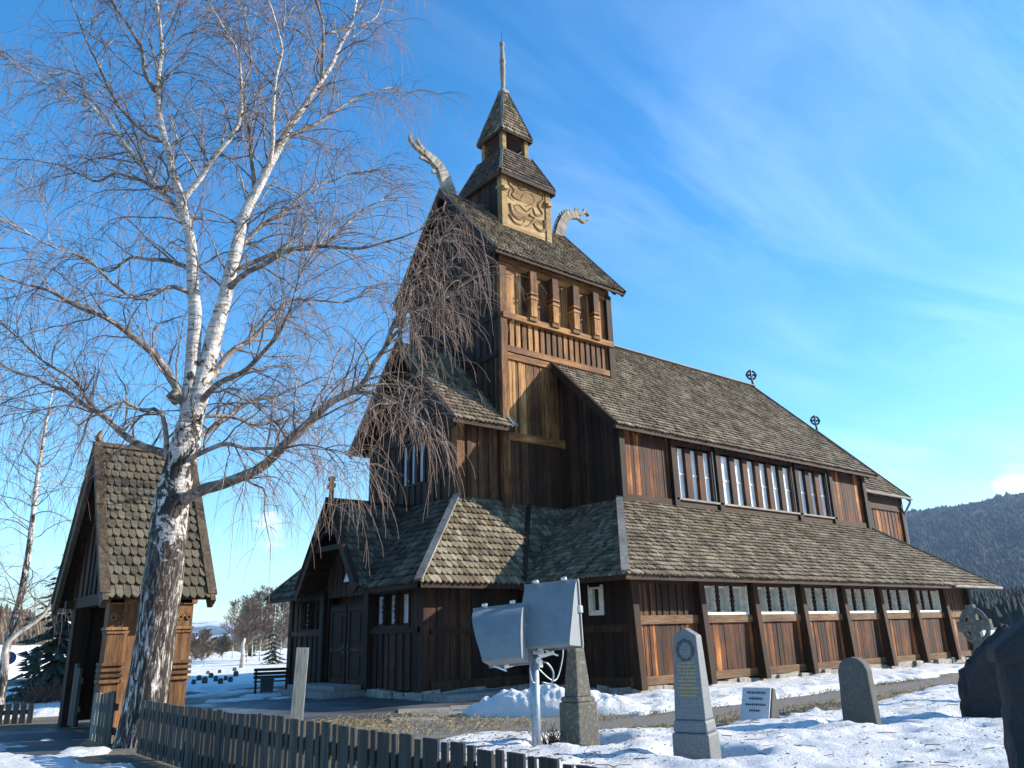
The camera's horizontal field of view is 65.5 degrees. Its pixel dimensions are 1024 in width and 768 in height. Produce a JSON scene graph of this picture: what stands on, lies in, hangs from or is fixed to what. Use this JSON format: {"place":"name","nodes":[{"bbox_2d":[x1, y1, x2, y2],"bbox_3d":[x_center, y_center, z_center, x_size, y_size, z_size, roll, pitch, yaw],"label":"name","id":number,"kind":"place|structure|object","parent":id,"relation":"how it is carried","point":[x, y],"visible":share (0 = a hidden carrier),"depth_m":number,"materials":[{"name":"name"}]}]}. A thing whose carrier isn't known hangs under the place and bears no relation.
{"place":"outdoors","nodes":[
{"label":"outdoors","id":0,"kind":"place"},
{"bbox_2d":[0,728,88,755],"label":"road","id":1,"kind":"structure","parent":0,"point":[64,738],"depth_m":13.12,"materials":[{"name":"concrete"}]},
{"bbox_2d":[190,637,268,652],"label":"valley wood","id":2,"kind":"object","parent":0,"point":[238,649],"visible":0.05,"depth_m":110.65,"materials":[{"name":"brown plant"}]},
{"bbox_2d":[191,621,287,640],"bbox_3d":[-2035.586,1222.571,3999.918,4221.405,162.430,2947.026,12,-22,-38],"label":"mountain","id":3,"kind":"structure","parent":0,"point":[216,630],"depth_m":3802.50,"materials":[{"name":"white snow"}]},
{"bbox_2d":[76,690,471,735],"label":"forecourt","id":4,"kind":"structure","parent":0,"point":[354,707],"depth_m":18.24,"materials":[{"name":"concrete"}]},
{"bbox_2d":[260,677,273,693],"bbox_3d":[-6.914,8.532,22.452,0.380,0.460,0.380,4,-18,-17],"label":"planter box","id":5,"kind":"object","parent":4,"relation":"on","point":[266,684],"visible":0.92,"depth_m":22.30,"materials":[{"name":"grey wood"}]},
{"bbox_2d":[253,667,288,693],"bbox_3d":[-7.004,8.634,23.165,0.999,0.696,0.444,4,-18,-17],"label":"garden bench","id":6,"kind":"object","parent":4,"relation":"on","point":[271,674],"visible":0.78,"depth_m":23.36,"materials":[{"name":"brown wood"}]},
{"bbox_2d":[0,627,996,767],"bbox_3d":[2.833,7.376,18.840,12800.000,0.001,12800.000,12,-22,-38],"label":"ground","id":7,"kind":"structure","parent":0,"point":[125,755],"depth_m":14.44,"materials":[{"name":"soil"}]},
{"bbox_2d":[9,652,15,663],"bbox_3d":[-16.407,9.544,25.827,0.400,1.640,0.086,9,-20,-30],"label":"round sign","id":8,"kind":"object","parent":7,"relation":"on","point":[12,659],"visible":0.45,"depth_m":26.03,"materials":[{"name":"blue metal"}]},
{"bbox_2d":[0,703,34,724],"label":"picket fence","id":9,"kind":"object","parent":7,"relation":"on","point":[7,712],"visible":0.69,"depth_m":16.16,"materials":[{"name":"brown wood"}]},
{"bbox_2d":[7,679,27,686],"bbox_3d":[-18.001,10.342,27.019,4.600,0.510,0.140,9,-20,-30],"label":"guard rail","id":10,"kind":"object","parent":7,"relation":"on","point":[11,683],"visible":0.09,"depth_m":27.48,"materials":[{"name":"grey metal"}]},
{"bbox_2d":[0,645,65,677],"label":"snow bank","id":11,"kind":"structure","parent":7,"relation":"on","point":[12,671],"depth_m":39.01,"materials":[{"name":"white snow"}]},
{"bbox_2d":[6,676,62,703],"bbox_3d":[-12.097,8.066,20.598,1.886,0.998,1.962,3,-18,-15],"label":"bare bush","id":12,"kind":"object","parent":7,"relation":"on","point":[43,694],"visible":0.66,"depth_m":20.39,"materials":[{"name":"plant"}]},
{"bbox_2d":[5,555,72,702],"bbox_3d":[-12.809,6.892,22.380,3.574,4.943,3.270,-8,-18,20],"label":"spruce tree","id":13,"kind":"object","parent":7,"relation":"on","point":[55,665],"visible":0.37,"depth_m":21.78,"materials":[{"name":"green plant"}]},
{"bbox_2d":[0,343,133,704],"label":"birch tree","id":14,"kind":"object","parent":7,"relation":"on","point":[11,635],"visible":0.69,"depth_m":20.21,"materials":[{"name":"white plant"}]},
{"bbox_2d":[89,691,118,745],"bbox_3d":[-6.567,5.345,12.824,0.090,0.786,1.257,12,-22,-38],"label":"picket fence","id":15,"kind":"object","parent":7,"relation":"on","point":[102,728],"visible":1,"depth_m":12.67,"materials":[{"name":"grey wood"}]},
{"bbox_2d":[50,430,216,736],"bbox_3d":[-7.397,3.709,15.488,1.950,5.539,4.183,12,-22,-38],"label":"lychgate","id":16,"kind":"object","parent":7,"relation":"on","point":[97,588],"visible":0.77,"depth_m":14.94,"materials":[{"name":"brown wood"}]},
{"bbox_2d":[189,631,201,665],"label":"bare tree","id":17,"kind":"object","parent":7,"relation":"on","point":[192,649],"visible":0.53,"depth_m":48.70,"materials":[{"name":"brown plant"}]},
{"bbox_2d":[201,677,207,683],"bbox_3d":[-10.890,10.552,28.213,0.197,0.345,0.079,2,-18,-11],"label":"gravestone","id":18,"kind":"object","parent":7,"relation":"on","point":[204,680],"visible":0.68,"depth_m":28.20,"materials":[{"name":"stone"}]},
{"bbox_2d":[193,628,217,667],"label":"bare tree","id":19,"kind":"object","parent":7,"relation":"on","point":[202,640],"visible":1,"depth_m":44.54,"materials":[{"name":"brown plant"}]},
{"bbox_2d":[206,636,218,657],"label":"bare tree","id":20,"kind":"object","parent":7,"relation":"on","point":[214,638],"visible":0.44,"depth_m":69.77,"materials":[{"name":"brown plant"}]},
{"bbox_2d":[212,632,235,659],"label":"bare tree","id":21,"kind":"object","parent":7,"relation":"on","point":[224,640],"visible":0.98,"depth_m":59.20,"materials":[{"name":"brown plant"}]},
{"bbox_2d":[219,597,241,657],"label":"bare tree","id":22,"kind":"object","parent":7,"relation":"on","point":[234,609],"visible":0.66,"depth_m":67.14,"materials":[{"name":"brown plant"}]},
{"bbox_2d":[239,638,245,667],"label":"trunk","id":23,"kind":"object","parent":7,"relation":"on","point":[242,658],"visible":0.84,"depth_m":42.33,"materials":[{"name":"beige plant"}]},
{"bbox_2d":[227,594,264,645],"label":"bare tree","id":24,"kind":"object","parent":7,"relation":"on","point":[238,619],"visible":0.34,"depth_m":56.39,"materials":[{"name":"brown plant"}]},
{"bbox_2d":[229,596,263,661],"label":"bare tree","id":25,"kind":"object","parent":7,"relation":"on","point":[250,611],"visible":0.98,"depth_m":52.84,"materials":[{"name":"brown plant"}]},
{"bbox_2d":[240,588,258,656],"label":"spruce tree","id":26,"kind":"object","parent":7,"relation":"on","point":[249,651],"visible":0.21,"depth_m":72.36,"materials":[{"name":"green plant"}]},
{"bbox_2d":[238,589,262,657],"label":"bare tree","id":27,"kind":"object","parent":7,"relation":"on","point":[255,592],"visible":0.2,"depth_m":66.08,"materials":[{"name":"brown plant"}]},
{"bbox_2d":[247,591,271,654],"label":"bare tree","id":28,"kind":"object","parent":7,"relation":"on","point":[259,631],"visible":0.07,"depth_m":72.88,"materials":[{"name":"brown plant"}]},
{"bbox_2d":[248,585,275,660],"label":"bare tree","id":29,"kind":"object","parent":7,"relation":"on","point":[265,626],"visible":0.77,"depth_m":55.04,"materials":[{"name":"brown plant"}]},
{"bbox_2d":[259,603,285,663],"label":"spruce tree","id":30,"kind":"object","parent":7,"relation":"on","point":[273,656],"visible":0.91,"depth_m":47.38,"materials":[{"name":"green plant"}]},
{"bbox_2d":[260,587,284,658],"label":"bare tree","id":31,"kind":"object","parent":7,"relation":"on","point":[276,621],"visible":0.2,"depth_m":60.73,"materials":[{"name":"brown plant"}]},
{"bbox_2d":[0,0,546,747],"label":"birch tree","id":32,"kind":"object","parent":7,"relation":"on","point":[158,608],"visible":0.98,"depth_m":14.24,"materials":[{"name":"white plant"}]},
{"bbox_2d":[262,602,289,660],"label":"bare tree","id":33,"kind":"object","parent":7,"relation":"on","point":[282,606],"visible":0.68,"depth_m":53.50,"materials":[{"name":"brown plant"}]},
{"bbox_2d":[275,603,288,644],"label":"bare tree","id":34,"kind":"object","parent":7,"relation":"on","point":[285,629],"visible":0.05,"depth_m":59.01,"materials":[{"name":"brown plant"}]},
{"bbox_2d":[290,648,308,720],"bbox_3d":[-4.059,5.875,15.168,0.235,1.620,0.060,4,-18,-11],"label":"marker board","id":35,"kind":"object","parent":7,"relation":"on","point":[299,687],"visible":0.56,"depth_m":15.19,"materials":[{"name":"grey wood"}]},
{"bbox_2d":[136,700,597,767],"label":"picket fence","id":36,"kind":"object","parent":7,"relation":"on","point":[186,736],"visible":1,"depth_m":7.81,"materials":[{"name":"grey wood"}]},
{"bbox_2d":[387,705,469,722],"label":"paving slabs","id":37,"kind":"structure","parent":7,"relation":"on","point":[453,709],"depth_m":15.78,"materials":[{"name":"stone"}]},
{"bbox_2d":[0,630,1008,767],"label":"snow","id":38,"kind":"structure","parent":7,"relation":"on","point":[943,722],"depth_m":10.50,"materials":[{"name":"white snow"}]},
{"bbox_2d":[436,679,1004,767],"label":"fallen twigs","id":39,"kind":"object","parent":38,"relation":"on","point":[721,735],"visible":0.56,"depth_m":9.76,"materials":[{"name":"brown wood"}]},
{"bbox_2d":[472,577,583,746],"bbox_3d":[0.238,3.704,10.203,1.456,2.398,0.906,2,-18,-11],"label":"floodlight mast","id":40,"kind":"object","parent":7,"relation":"on","point":[536,623],"visible":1,"depth_m":10.26,"materials":[{"name":"metal"}]},
{"bbox_2d":[526,723,563,744],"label":"dry weeds","id":41,"kind":"object","parent":7,"relation":"on","point":[551,739],"visible":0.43,"depth_m":10.67,"materials":[{"name":"brown plant"}]},
{"bbox_2d":[461,684,650,716],"bbox_3d":[0.843,6.093,15.244,5.394,0.671,1.186,0,-17,-4],"label":"snow pile","id":42,"kind":"object","parent":7,"relation":"on","point":[511,702],"visible":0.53,"depth_m":14.99,"materials":[{"name":"white snow"}]},
{"bbox_2d":[559,648,599,745],"bbox_3d":[0.886,4.193,10.746,0.384,1.575,0.384,13,-22,-39],"label":"obelisk","id":43,"kind":"object","parent":7,"relation":"on","point":[578,715],"visible":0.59,"depth_m":10.60,"materials":[{"name":"stone"}]},
{"bbox_2d":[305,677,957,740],"bbox_3d":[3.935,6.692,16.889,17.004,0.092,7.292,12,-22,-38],"label":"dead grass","id":44,"kind":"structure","parent":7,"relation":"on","point":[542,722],"depth_m":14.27,"materials":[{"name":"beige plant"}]},
{"bbox_2d":[264,31,1002,702],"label":"stave church","id":45,"kind":"structure","parent":7,"relation":"on","point":[654,505],"depth_m":24.84,"materials":[{"name":"wood"}]},
{"bbox_2d":[299,599,319,631],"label":"window","id":46,"kind":"structure","parent":45,"relation":"in","point":[309,613],"depth_m":24.49,"materials":[{"name":"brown wood"}]},
{"bbox_2d":[328,604,348,683],"bbox_3d":[-4.980,7.457,22.804,0.200,2.180,1.060,12,-22,-38],"label":"door","id":47,"kind":"structure","parent":45,"relation":"in","point":[339,613],"depth_m":22.77,"materials":[{"name":"brown wood"}]},
{"bbox_2d":[346,603,363,684],"bbox_3d":[-4.304,7.192,22.018,0.200,2.180,1.060,12,-22,-38],"label":"door","id":48,"kind":"structure","parent":45,"relation":"in","point":[353,663],"depth_m":22.06,"materials":[{"name":"brown wood"}]},
{"bbox_2d":[372,590,410,628],"bbox_3d":[-3.149,5.950,20.992,0.262,0.940,1.900,12,-22,-38],"label":"window","id":49,"kind":"structure","parent":45,"relation":"in","point":[394,607],"depth_m":20.85,"materials":[{"name":"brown wood"}]},
{"bbox_2d":[399,438,426,489],"bbox_3d":[-3.078,2.521,24.954,0.140,1.400,1.460,12,-22,-38],"label":"window","id":50,"kind":"structure","parent":45,"relation":"in","point":[410,466],"depth_m":24.93,"materials":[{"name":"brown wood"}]},
{"bbox_2d":[587,585,604,615],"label":"window","id":51,"kind":"structure","parent":45,"relation":"in","point":[591,588],"depth_m":20.18,"materials":[{"name":"glass"}]},
{"bbox_2d":[675,445,716,501],"bbox_3d":[5.971,3.007,26.119,2.020,1.790,0.150,12,-22,-38],"label":"window","id":52,"kind":"structure","parent":45,"relation":"in","point":[696,476],"depth_m":26.14,"materials":[{"name":"glass"}]},
{"bbox_2d":[704,585,749,614],"bbox_3d":[5.811,5.941,21.958,2.010,0.820,0.293,12,-22,-38],"label":"window","id":53,"kind":"structure","parent":45,"relation":"in","point":[720,599],"depth_m":22.10,"materials":[{"name":"glass"}]},
{"bbox_2d":[720,454,796,511],"bbox_3d":[8.712,3.606,28.277,4.500,1.790,0.150,12,-22,-38],"label":"window","id":54,"kind":"structure","parent":45,"relation":"in","point":[750,483],"depth_m":28.28,"materials":[{"name":"glass"}]},
{"bbox_2d":[757,586,797,614],"bbox_3d":[7.685,6.350,23.433,2.030,0.820,0.293,12,-22,-38],"label":"window","id":55,"kind":"structure","parent":45,"relation":"in","point":[773,599],"depth_m":23.58,"materials":[{"name":"glass"}]},
{"bbox_2d":[798,469,831,516],"bbox_3d":[11.500,4.214,30.472,2.140,1.790,0.150,12,-22,-38],"label":"window","id":56,"kind":"structure","parent":45,"relation":"in","point":[813,486],"depth_m":30.54,"materials":[{"name":"glass"}]},
{"bbox_2d":[804,587,838,613],"bbox_3d":[9.555,6.758,24.905,2.000,0.820,0.293,12,-22,-38],"label":"window","id":57,"kind":"structure","parent":45,"relation":"in","point":[820,600],"depth_m":25.06,"materials":[{"name":"glass"}]},
{"bbox_2d":[845,588,876,612],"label":"window","id":58,"kind":"structure","parent":45,"relation":"in","point":[860,600],"depth_m":26.52,"materials":[{"name":"glass"}]},
{"bbox_2d":[882,589,910,612],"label":"window","id":59,"kind":"structure","parent":45,"relation":"in","point":[896,600],"depth_m":28.01,"materials":[{"name":"glass"}]},
{"bbox_2d":[916,590,941,612],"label":"window","id":60,"kind":"structure","parent":45,"relation":"in","point":[928,600],"depth_m":29.50,"materials":[{"name":"glass"}]},
{"bbox_2d":[672,628,721,759],"bbox_3d":[2.136,3.752,9.411,0.459,1.656,0.419,-11,-20,29],"label":"obelisk","id":61,"kind":"object","parent":7,"relation":"on","point":[695,735],"visible":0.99,"depth_m":9.29,"materials":[{"name":"grey stone"}]},
{"bbox_2d":[740,687,779,720],"bbox_3d":[3.913,5.152,12.643,0.520,0.616,0.430,-16,-22,38],"label":"gravestone","id":62,"kind":"object","parent":7,"relation":"on","point":[758,703],"visible":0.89,"depth_m":12.57,"materials":[{"name":"stone"}]},
{"bbox_2d":[838,657,881,724],"bbox_3d":[5.060,4.615,11.609,0.496,1.204,0.252,-15,-22,36],"label":"gravestone","id":63,"kind":"object","parent":7,"relation":"on","point":[859,703],"visible":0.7,"depth_m":11.55,"materials":[{"name":"stone"}]},
{"bbox_2d":[956,604,993,649],"bbox_3d":[8.667,5.109,14.608,0.308,2.058,0.608,10,-25,-33],"label":"celtic cross","id":64,"kind":"object","parent":7,"relation":"on","point":[974,625],"visible":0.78,"depth_m":14.79,"materials":[{"name":"stone"}]},
{"bbox_2d":[958,623,1010,717],"bbox_3d":[7.599,4.632,12.267,1.344,1.814,0.680,-5,-18,12],"label":"rough monument","id":65,"kind":"object","parent":7,"relation":"on","point":[979,692],"visible":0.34,"depth_m":12.14,"materials":[{"name":"stone"}]},
{"bbox_2d":[986,616,1023,767],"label":"roofed monument","id":66,"kind":"object","parent":7,"relation":"on","point":[1005,652],"visible":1,"depth_m":6.56,"materials":[{"name":"stone"}]},
{"bbox_2d":[0,0,1023,626],"label":"sky","id":67,"kind":"structure","parent":0,"point":[823,200],"materials":[{"name":"blue"}]},
{"bbox_2d":[305,674,958,740],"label":"path","id":68,"kind":"structure","parent":0,"point":[643,720],"depth_m":14.01,"materials":[{"name":"grey gravel"}]},
{"bbox_2d":[906,494,1023,593],"bbox_3d":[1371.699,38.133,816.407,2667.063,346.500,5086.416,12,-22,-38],"label":"hill","id":69,"kind":"structure","parent":0,"point":[1010,541],"depth_m":1168.47,"materials":[{"name":"green plant"}]},
{"bbox_2d":[905,491,1023,592],"bbox_3d":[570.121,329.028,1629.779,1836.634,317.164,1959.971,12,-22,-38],"label":"hillside forest","id":70,"kind":"object","parent":69,"relation":"on","point":[1003,581],"visible":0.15,"depth_m":1140.14,"materials":[{"name":"green plant"}]},
{"bbox_3d":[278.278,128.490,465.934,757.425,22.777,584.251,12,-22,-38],"label":"wooded foothill","id":71,"kind":"structure","parent":0,"visible":0},
{"bbox_2d":[969,584,1023,626],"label":"foothill wood","id":72,"kind":"object","parent":71,"relation":"on","point":[1005,605],"visible":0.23,"depth_m":174.24,"materials":[{"name":"green plant"}]},
{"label":"wooded slope","id":73,"kind":"structure","parent":0,"visible":0},
{"bbox_2d":[0,603,68,645],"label":"slope wood","id":74,"kind":"object","parent":73,"relation":"on","point":[25,634],"visible":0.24,"depth_m":125.78,"materials":[{"name":"plant"}]}
]}

